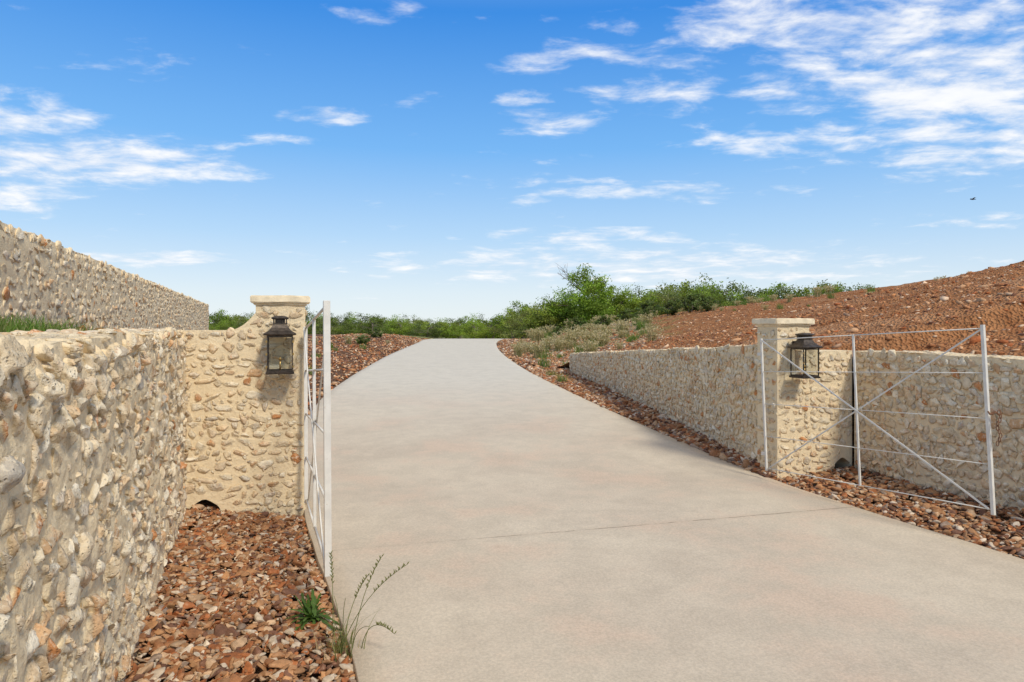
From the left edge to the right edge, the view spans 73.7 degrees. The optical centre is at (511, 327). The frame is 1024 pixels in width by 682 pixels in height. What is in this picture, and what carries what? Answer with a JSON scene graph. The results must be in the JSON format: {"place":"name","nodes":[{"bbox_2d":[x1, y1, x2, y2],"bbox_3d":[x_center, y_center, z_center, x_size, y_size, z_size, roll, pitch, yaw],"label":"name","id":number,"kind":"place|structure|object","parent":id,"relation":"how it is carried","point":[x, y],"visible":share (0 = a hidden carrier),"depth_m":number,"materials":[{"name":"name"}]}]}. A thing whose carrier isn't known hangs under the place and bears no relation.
{"place":"outdoors","nodes":[
{"label":"outdoors","id":0,"kind":"place"},
{"bbox_2d":[121,504,356,681],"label":"gravel","id":1,"kind":"structure","parent":0,"point":[176,654],"depth_m":3.79,"materials":[{"name":"gravel"}]},
{"bbox_2d":[283,589,338,630],"bbox_3d":[-1.091,1.529,3.692,0.275,0.192,0.322,0,0,-25],"label":"weed","id":2,"kind":"object","parent":1,"relation":"on","point":[310,609],"visible":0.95,"depth_m":3.67,"materials":[{"name":"green plant"}]},
{"bbox_2d":[289,550,408,662],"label":"wild grass","id":3,"kind":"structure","parent":1,"relation":"on","point":[341,647],"depth_m":3.34,"materials":[{"name":"green plant"}]},
{"bbox_2d":[79,325,431,414],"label":"gravel","id":4,"kind":"structure","parent":0,"point":[359,358],"depth_m":26.22,"materials":[{"name":"gravel"}]},
{"bbox_2d":[308,334,454,399],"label":"terrain","id":5,"kind":"structure","parent":0,"point":[340,372],"depth_m":26.93,"materials":[{"name":"gravel"}]},
{"bbox_2d":[0,313,48,330],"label":"grass tuft","id":6,"kind":"object","parent":5,"relation":"on","point":[27,322],"visible":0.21,"depth_m":4.35,"materials":[{"name":"green plant"}]},
{"bbox_2d":[2,311,46,328],"bbox_3d":[-3.198,-0.004,4.379,0.381,0.209,0.303,0,0,-34],"label":"grass tuft","id":7,"kind":"object","parent":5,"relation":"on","point":[17,319],"visible":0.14,"depth_m":4.37,"materials":[{"name":"green plant"}]},
{"bbox_2d":[15,311,72,330],"bbox_3d":[-2.848,0.006,4.102,0.382,0.206,0.304,0,0,-1],"label":"grass tuft","id":8,"kind":"object","parent":5,"relation":"on","point":[42,327],"visible":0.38,"depth_m":4.09,"materials":[{"name":"green plant"}]},
{"bbox_2d":[26,316,91,329],"bbox_3d":[-3.112,0.013,4.658,0.338,0.179,0.424,0,0,-1],"label":"grass tuft","id":9,"kind":"object","parent":5,"relation":"on","point":[65,324],"visible":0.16,"depth_m":4.70,"materials":[{"name":"green plant"}]},
{"bbox_2d":[209,314,228,328],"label":"tree","id":10,"kind":"object","parent":5,"relation":"on","point":[210,317],"visible":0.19,"depth_m":68.00,"materials":[{"name":"green plant"}]},
{"bbox_2d":[213,317,233,328],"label":"tree","id":11,"kind":"object","parent":5,"relation":"on","point":[227,321],"visible":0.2,"depth_m":67.86,"materials":[{"name":"green plant"}]},
{"bbox_2d":[215,316,238,329],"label":"tree","id":12,"kind":"object","parent":5,"relation":"on","point":[222,325],"visible":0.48,"depth_m":53.33,"materials":[{"name":"green plant"}]},
{"bbox_2d":[226,313,248,326],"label":"tree","id":13,"kind":"object","parent":5,"relation":"on","point":[235,317],"visible":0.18,"depth_m":68.60,"materials":[{"name":"green plant"}]},
{"bbox_2d":[231,313,252,325],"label":"tree","id":14,"kind":"object","parent":5,"relation":"on","point":[242,320],"visible":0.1,"depth_m":56.98,"materials":[{"name":"green plant"}]},
{"bbox_2d":[307,316,343,333],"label":"tree","id":15,"kind":"object","parent":5,"relation":"on","point":[319,323],"visible":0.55,"depth_m":55.26,"materials":[{"name":"green plant"}]},
{"bbox_2d":[308,316,343,333],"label":"tree","id":16,"kind":"object","parent":5,"relation":"on","point":[331,324],"visible":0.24,"depth_m":57.40,"materials":[{"name":"green plant"}]},
{"bbox_2d":[330,313,355,333],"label":"tree","id":17,"kind":"object","parent":5,"relation":"on","point":[346,318],"visible":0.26,"depth_m":64.11,"materials":[{"name":"green plant"}]},
{"bbox_2d":[341,312,367,331],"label":"tree","id":18,"kind":"object","parent":5,"relation":"on","point":[358,319],"visible":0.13,"depth_m":68.40,"materials":[{"name":"green plant"}]},
{"bbox_2d":[345,324,364,333],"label":"tree","id":19,"kind":"object","parent":5,"relation":"on","point":[354,327],"visible":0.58,"depth_m":52.80,"materials":[{"name":"green plant"}]},
{"bbox_2d":[355,335,370,343],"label":"shrub","id":20,"kind":"object","parent":5,"relation":"on","point":[362,340],"visible":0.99,"depth_m":31.93,"materials":[{"name":"green plant"}]},
{"bbox_2d":[340,318,386,333],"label":"tree","id":21,"kind":"object","parent":5,"relation":"on","point":[346,326],"visible":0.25,"depth_m":53.48,"materials":[{"name":"green plant"}]},
{"bbox_2d":[352,314,389,333],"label":"tree","id":22,"kind":"object","parent":5,"relation":"on","point":[369,325],"visible":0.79,"depth_m":51.76,"materials":[{"name":"green plant"}]},
{"bbox_2d":[366,328,382,337],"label":"shrub","id":23,"kind":"object","parent":5,"relation":"on","point":[376,333],"visible":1,"depth_m":37.90,"materials":[{"name":"green plant"}]},
{"bbox_2d":[385,314,418,334],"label":"tree","id":24,"kind":"object","parent":5,"relation":"on","point":[403,328],"visible":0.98,"depth_m":49.76,"materials":[{"name":"green plant"}]},
{"bbox_2d":[406,319,429,334],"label":"tree","id":25,"kind":"object","parent":5,"relation":"on","point":[422,323],"visible":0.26,"depth_m":61.82,"materials":[{"name":"green plant"}]},
{"bbox_2d":[405,320,450,337],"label":"tree","id":26,"kind":"object","parent":5,"relation":"on","point":[432,331],"visible":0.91,"depth_m":52.77,"materials":[{"name":"green plant"}]},
{"bbox_2d":[432,321,463,338],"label":"tree","id":27,"kind":"object","parent":5,"relation":"on","point":[442,324],"visible":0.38,"depth_m":53.84,"materials":[{"name":"green plant"}]},
{"bbox_2d":[441,324,462,338],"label":"tree","id":28,"kind":"object","parent":5,"relation":"on","point":[452,329],"visible":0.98,"depth_m":52.05,"materials":[{"name":"green plant"}]},
{"bbox_2d":[0,0,1023,326],"label":"sky","id":29,"kind":"structure","parent":0,"point":[431,159],"materials":[{"name":"blue"}]},
{"bbox_2d":[137,336,1023,681],"bbox_3d":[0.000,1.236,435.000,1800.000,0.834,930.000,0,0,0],"label":"ground","id":30,"kind":"structure","parent":0,"point":[209,504],"depth_m":5.31,"materials":[{"name":"soil"}]},
{"bbox_2d":[0,327,189,681],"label":"retaining wall","id":31,"kind":"structure","parent":30,"relation":"on","point":[94,449],"depth_m":2.34,"materials":[{"name":"stone"}]},
{"bbox_2d":[0,220,208,329],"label":"boundary wall","id":32,"kind":"structure","parent":30,"relation":"on","point":[40,274],"depth_m":9.09,"materials":[{"name":"stone"}]},
{"bbox_2d":[211,309,229,321],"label":"tree","id":33,"kind":"object","parent":30,"relation":"on","point":[217,315],"visible":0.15,"depth_m":96.78,"materials":[{"name":"green plant"}]},
{"bbox_2d":[182,295,309,520],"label":"gate pillar","id":34,"kind":"structure","parent":30,"relation":"on","point":[245,435],"depth_m":5.76,"materials":[{"name":"stone"}]},
{"bbox_2d":[263,316,295,374],"bbox_3d":[-1.935,0.144,5.699,0.255,0.481,0.290,0,0,-17],"label":"gas lantern","id":35,"kind":"object","parent":34,"relation":"attached to","point":[279,328],"visible":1,"depth_m":5.61,"materials":[{"name":"brown metal"}]},
{"bbox_2d":[303,300,331,576],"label":"metal gate","id":36,"kind":"structure","parent":34,"relation":"attached to","point":[326,545],"depth_m":3.90,"materials":[{"name":"metal"}]},
{"bbox_2d":[457,316,495,338],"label":"tree","id":37,"kind":"object","parent":30,"relation":"on","point":[473,332],"visible":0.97,"depth_m":53.04,"materials":[{"name":"green plant"}]},
{"bbox_2d":[466,321,494,338],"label":"tree","id":38,"kind":"object","parent":30,"relation":"on","point":[485,337],"visible":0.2,"depth_m":57.23,"materials":[{"name":"green plant"}]},
{"bbox_2d":[475,315,509,338],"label":"tree","id":39,"kind":"object","parent":30,"relation":"on","point":[496,322],"visible":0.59,"depth_m":54.98,"materials":[{"name":"green plant"}]},
{"bbox_2d":[487,314,527,338],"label":"tree","id":40,"kind":"object","parent":30,"relation":"on","point":[503,333],"visible":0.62,"depth_m":51.44,"materials":[{"name":"green plant"}]},
{"bbox_2d":[502,310,533,338],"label":"tree","id":41,"kind":"object","parent":30,"relation":"on","point":[521,323],"visible":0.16,"depth_m":51.94,"materials":[{"name":"green plant"}]},
{"bbox_2d":[502,300,533,337],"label":"tree","id":42,"kind":"object","parent":30,"relation":"on","point":[522,305],"visible":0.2,"depth_m":98.79,"materials":[{"name":"green plant"}]},
{"bbox_2d":[509,342,526,356],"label":"grass tuft","id":43,"kind":"object","parent":30,"relation":"on","point":[518,350],"visible":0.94,"depth_m":26.59,"materials":[{"name":"beige plant"}]},
{"bbox_2d":[536,353,554,366],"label":"grass tuft","id":44,"kind":"object","parent":30,"relation":"on","point":[543,363],"visible":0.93,"depth_m":20.98,"materials":[{"name":"green plant"}]},
{"bbox_2d":[531,293,573,328],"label":"tree","id":45,"kind":"object","parent":30,"relation":"on","point":[543,299],"visible":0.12,"depth_m":46.11,"materials":[{"name":"green plant"}]},
{"bbox_2d":[497,328,672,373],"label":"gravel","id":46,"kind":"structure","parent":30,"relation":"on","point":[519,360],"depth_m":25.62,"materials":[{"name":"gravel"}]},
{"bbox_2d":[527,367,776,479],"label":"gravel","id":47,"kind":"structure","parent":30,"relation":"on","point":[609,399],"depth_m":10.47,"materials":[{"name":"gravel"}]},
{"bbox_2d":[553,373,570,381],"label":"grass tuft","id":48,"kind":"object","parent":47,"relation":"on","point":[561,378],"visible":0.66,"depth_m":15.48,"materials":[{"name":"green plant"}]},
{"bbox_2d":[569,344,756,460],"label":"retaining wall","id":49,"kind":"structure","parent":30,"relation":"on","point":[711,392],"depth_m":9.19,"materials":[{"name":"stone"}]},
{"bbox_2d":[649,279,694,293],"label":"tree","id":50,"kind":"object","parent":30,"relation":"on","point":[684,285],"visible":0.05,"depth_m":99.31,"materials":[{"name":"green plant"}]},
{"bbox_2d":[691,273,741,299],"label":"tree","id":51,"kind":"object","parent":30,"relation":"on","point":[720,288],"visible":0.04,"depth_m":95.23,"materials":[{"name":"green plant"}]},
{"bbox_2d":[698,280,745,301],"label":"tree","id":52,"kind":"object","parent":30,"relation":"on","point":[729,287],"visible":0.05,"depth_m":86.14,"materials":[{"name":"green plant"}]},
{"bbox_2d":[717,282,767,299],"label":"tree","id":53,"kind":"object","parent":30,"relation":"on","point":[742,287],"visible":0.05,"depth_m":95.76,"materials":[{"name":"green plant"}]},
{"bbox_2d":[743,282,801,298],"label":"tree","id":54,"kind":"object","parent":30,"relation":"on","point":[779,285],"visible":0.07,"depth_m":94.97,"materials":[{"name":"green plant"}]},
{"bbox_2d":[752,318,851,478],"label":"gate pillar","id":55,"kind":"structure","parent":30,"relation":"on","point":[797,421],"depth_m":7.17,"materials":[{"name":"stone"}]},
{"bbox_2d":[787,333,822,378],"bbox_3d":[2.975,0.286,6.968,0.243,0.458,0.276,0,0,-17],"label":"gas lantern","id":56,"kind":"object","parent":55,"relation":"attached to","point":[803,344],"visible":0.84,"depth_m":6.90,"materials":[{"name":"brown metal"}]},
{"bbox_2d":[757,325,995,514],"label":"metal gate","id":57,"kind":"structure","parent":55,"relation":"attached to","point":[982,330],"depth_m":5.62,"materials":[{"name":"metal"}]},
{"bbox_2d":[987,409,1002,446],"bbox_3d":[3.480,0.722,4.926,0.080,0.268,0.079,0,0,0],"label":"chain","id":58,"kind":"object","parent":57,"relation":"attached to","point":[993,413],"visible":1,"depth_m":4.90,"materials":[{"name":"metal"}]},
{"bbox_2d":[777,282,829,297],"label":"tree","id":59,"kind":"object","parent":30,"relation":"on","point":[808,290],"visible":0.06,"depth_m":92.39,"materials":[{"name":"green plant"}]},
{"bbox_2d":[854,348,1023,520],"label":"retaining wall","id":60,"kind":"structure","parent":30,"relation":"on","point":[957,438],"depth_m":6.33,"materials":[{"name":"stone"}]},
{"bbox_2d":[304,339,1023,681],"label":"driveway","id":61,"kind":"structure","parent":0,"point":[528,526],"depth_m":4.66,"materials":[{"name":"concrete"}]},
{"bbox_2d":[507,261,1023,366],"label":"hill","id":62,"kind":"structure","parent":0,"point":[998,318],"depth_m":9.15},
{"bbox_2d":[509,304,559,334],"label":"tree","id":63,"kind":"object","parent":62,"relation":"on","point":[525,312],"visible":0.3,"depth_m":47.23,"materials":[{"name":"green plant"}]},
{"bbox_2d":[530,327,544,340],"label":"grass tuft","id":64,"kind":"object","parent":62,"relation":"on","point":[535,337],"visible":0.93,"depth_m":37.12,"materials":[{"name":"beige plant"}]},
{"bbox_2d":[527,340,551,358],"bbox_3d":[0.959,0.817,25.157,0.974,0.700,0.736,0,0,-35],"label":"grass tuft","id":65,"kind":"object","parent":62,"relation":"on","point":[541,350],"visible":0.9,"depth_m":25.13,"materials":[{"name":"beige plant"}]},
{"bbox_2d":[517,300,574,330],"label":"tree","id":66,"kind":"object","parent":62,"relation":"on","point":[537,320],"visible":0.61,"depth_m":45.66,"materials":[{"name":"green plant"}]},
{"bbox_2d":[541,336,553,349],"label":"grass tuft","id":67,"kind":"object","parent":62,"relation":"on","point":[547,343],"visible":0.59,"depth_m":29.47,"materials":[{"name":"beige plant"}]},
{"bbox_2d":[549,326,563,334],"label":"shrub","id":68,"kind":"object","parent":62,"relation":"on","point":[555,330],"visible":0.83,"depth_m":38.93,"materials":[{"name":"green plant"}]},
{"bbox_2d":[548,339,567,351],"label":"grass tuft","id":69,"kind":"object","parent":62,"relation":"on","point":[556,342],"visible":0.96,"depth_m":27.59,"materials":[{"name":"beige plant"}]},
{"bbox_2d":[546,332,569,349],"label":"grass tuft","id":70,"kind":"object","parent":62,"relation":"on","point":[555,335],"visible":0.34,"depth_m":28.94,"materials":[{"name":"beige plant"}]},
{"bbox_2d":[545,285,588,321],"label":"tree","id":71,"kind":"object","parent":62,"relation":"on","point":[559,299],"visible":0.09,"depth_m":47.73,"materials":[{"name":"green plant"}]},
{"bbox_2d":[557,326,584,348],"bbox_3d":[2.458,0.424,28.272,1.213,0.943,0.917,0,0,18],"label":"grass tuft","id":72,"kind":"object","parent":62,"relation":"on","point":[574,337],"visible":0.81,"depth_m":28.20,"materials":[{"name":"beige plant"}]},
{"bbox_2d":[535,263,616,325],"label":"tree","id":73,"kind":"object","parent":62,"relation":"on","point":[597,306],"visible":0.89,"depth_m":44.32,"materials":[{"name":"green plant"}]},
{"bbox_2d":[568,315,586,330],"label":"shrub","id":74,"kind":"object","parent":62,"relation":"on","point":[578,323],"visible":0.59,"depth_m":39.85,"materials":[{"name":"green plant"}]},
{"bbox_2d":[579,339,599,351],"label":"grass tuft","id":75,"kind":"object","parent":62,"relation":"on","point":[586,347],"visible":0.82,"depth_m":22.97,"materials":[{"name":"beige plant"}]},
{"bbox_2d":[578,328,601,343],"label":"grass tuft","id":76,"kind":"object","parent":62,"relation":"on","point":[588,332],"visible":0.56,"depth_m":28.01,"materials":[{"name":"beige plant"}]},
{"bbox_2d":[587,331,612,345],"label":"grass tuft","id":77,"kind":"object","parent":62,"relation":"on","point":[602,341],"visible":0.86,"depth_m":26.39,"materials":[{"name":"beige plant"}]},
{"bbox_2d":[592,315,611,326],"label":"shrub","id":78,"kind":"object","parent":62,"relation":"on","point":[606,322],"visible":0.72,"depth_m":38.80,"materials":[{"name":"green plant"}]},
{"bbox_2d":[585,285,623,319],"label":"tree","id":79,"kind":"object","parent":62,"relation":"on","point":[617,290],"visible":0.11,"depth_m":46.96,"materials":[{"name":"green plant"}]},
{"bbox_2d":[595,328,613,339],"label":"grass tuft","id":80,"kind":"object","parent":62,"relation":"on","point":[603,331],"visible":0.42,"depth_m":28.31,"materials":[{"name":"beige plant"}]},
{"bbox_2d":[597,324,616,335],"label":"grass tuft","id":81,"kind":"object","parent":62,"relation":"on","point":[604,327],"visible":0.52,"depth_m":31.20,"materials":[{"name":"beige plant"}]},
{"bbox_2d":[593,289,643,321],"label":"tree","id":82,"kind":"object","parent":62,"relation":"on","point":[620,302],"visible":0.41,"depth_m":45.67,"materials":[{"name":"green plant"}]},
{"bbox_2d":[614,330,628,338],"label":"grass tuft","id":83,"kind":"object","parent":62,"relation":"on","point":[623,333],"visible":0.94,"depth_m":28.39,"materials":[{"name":"beige plant"}]},
{"bbox_2d":[611,318,636,336],"bbox_3d":[4.742,0.012,28.982,1.141,0.839,0.862,0,0,14],"label":"grass tuft","id":84,"kind":"object","parent":62,"relation":"on","point":[626,327],"visible":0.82,"depth_m":28.94,"materials":[{"name":"beige plant"}]},
{"bbox_2d":[609,282,644,316],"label":"tree","id":85,"kind":"object","parent":62,"relation":"on","point":[634,295],"visible":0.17,"depth_m":46.73,"materials":[{"name":"green plant"}]},
{"bbox_2d":[616,308,638,321],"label":"shrub","id":86,"kind":"object","parent":62,"relation":"on","point":[625,314],"visible":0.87,"depth_m":38.88,"materials":[{"name":"green plant"}]},
{"bbox_2d":[634,299,660,315],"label":"shrub","id":87,"kind":"object","parent":62,"relation":"on","point":[657,308],"visible":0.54,"depth_m":39.93,"materials":[{"name":"green plant"}]},
{"bbox_2d":[637,312,657,327],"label":"grass tuft","id":88,"kind":"object","parent":62,"relation":"on","point":[647,317],"visible":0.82,"depth_m":31.88,"materials":[{"name":"beige plant"}]},
{"bbox_2d":[641,306,655,316],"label":"shrub","id":89,"kind":"object","parent":62,"relation":"on","point":[650,312],"visible":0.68,"depth_m":37.93,"materials":[{"name":"green plant"}]},
{"bbox_2d":[626,289,673,317],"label":"tree","id":90,"kind":"object","parent":62,"relation":"on","point":[650,297],"visible":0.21,"depth_m":46.59,"materials":[{"name":"green plant"}]},
{"bbox_2d":[639,325,663,341],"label":"grass tuft","id":91,"kind":"object","parent":62,"relation":"on","point":[653,336],"visible":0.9,"depth_m":23.43,"materials":[{"name":"beige plant"}]},
{"bbox_2d":[635,289,682,315],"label":"tree","id":92,"kind":"object","parent":62,"relation":"on","point":[668,297],"visible":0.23,"depth_m":46.63,"materials":[{"name":"green plant"}]},
{"bbox_2d":[660,300,679,315],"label":"shrub","id":93,"kind":"object","parent":62,"relation":"on","point":[673,310],"visible":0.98,"depth_m":36.87,"materials":[{"name":"green plant"}]},
{"bbox_2d":[653,288,709,310],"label":"tree","id":94,"kind":"object","parent":62,"relation":"on","point":[707,294],"visible":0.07,"depth_m":48.02,"materials":[{"name":"green plant"}]},
{"bbox_2d":[675,294,702,312],"bbox_3d":[9.320,-1.139,36.037,1.539,1.353,1.374,0,0,-40],"label":"shrub","id":95,"kind":"object","parent":62,"relation":"on","point":[691,298],"visible":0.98,"depth_m":35.87,"materials":[{"name":"green plant"}]},
{"bbox_2d":[675,283,720,294],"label":"tree","id":96,"kind":"object","parent":62,"relation":"on","point":[696,290],"visible":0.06,"depth_m":71.48,"materials":[{"name":"green plant"}]},
{"bbox_2d":[685,293,712,306],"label":"shrub","id":97,"kind":"object","parent":62,"relation":"on","point":[701,296],"visible":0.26,"depth_m":37.59,"materials":[{"name":"green plant"}]},
{"bbox_2d":[700,299,714,310],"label":"shrub","id":98,"kind":"object","parent":62,"relation":"on","point":[706,305],"visible":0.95,"depth_m":34.39,"materials":[{"name":"green plant"}]},
{"bbox_2d":[685,294,731,307],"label":"tree","id":99,"kind":"object","parent":62,"relation":"on","point":[720,305],"visible":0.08,"depth_m":47.16,"materials":[{"name":"green plant"}]},
{"bbox_2d":[679,282,744,303],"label":"tree","id":100,"kind":"object","parent":62,"relation":"on","point":[693,290],"visible":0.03,"depth_m":57.29,"materials":[{"name":"green plant"}]},
{"bbox_2d":[695,287,741,304],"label":"tree","id":101,"kind":"object","parent":62,"relation":"on","point":[713,291],"visible":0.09,"depth_m":66.12,"materials":[{"name":"green plant"}]},
{"bbox_2d":[712,293,740,304],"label":"tree","id":102,"kind":"object","parent":62,"relation":"on","point":[718,301],"visible":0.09,"depth_m":54.02,"materials":[{"name":"green plant"}]},
{"bbox_2d":[703,286,755,305],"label":"tree","id":103,"kind":"object","parent":62,"relation":"on","point":[736,289],"visible":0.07,"depth_m":66.50,"materials":[{"name":"green plant"}]},
{"bbox_2d":[512,260,1023,367],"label":"rubble","id":104,"kind":"object","parent":62,"relation":"on","point":[849,307],"visible":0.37,"depth_m":10.55,"materials":[{"name":"stone"}]},
{"bbox_2d":[764,279,840,298],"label":"tree","id":105,"kind":"object","parent":62,"relation":"on","point":[821,284],"visible":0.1,"depth_m":63.22,"materials":[{"name":"green plant"}]},
{"bbox_2d":[812,286,823,296],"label":"grass tuft","id":106,"kind":"object","parent":62,"relation":"on","point":[817,291],"visible":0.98,"depth_m":28.59,"materials":[{"name":"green plant"}]},
{"bbox_2d":[822,284,836,294],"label":"grass tuft","id":107,"kind":"object","parent":62,"relation":"on","point":[831,289],"visible":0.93,"depth_m":28.71,"materials":[{"name":"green plant"}]},
{"bbox_2d":[776,466,1023,558],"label":"gravel","id":108,"kind":"structure","parent":0,"point":[958,526],"depth_m":5.93,"materials":[{"name":"gravel"}]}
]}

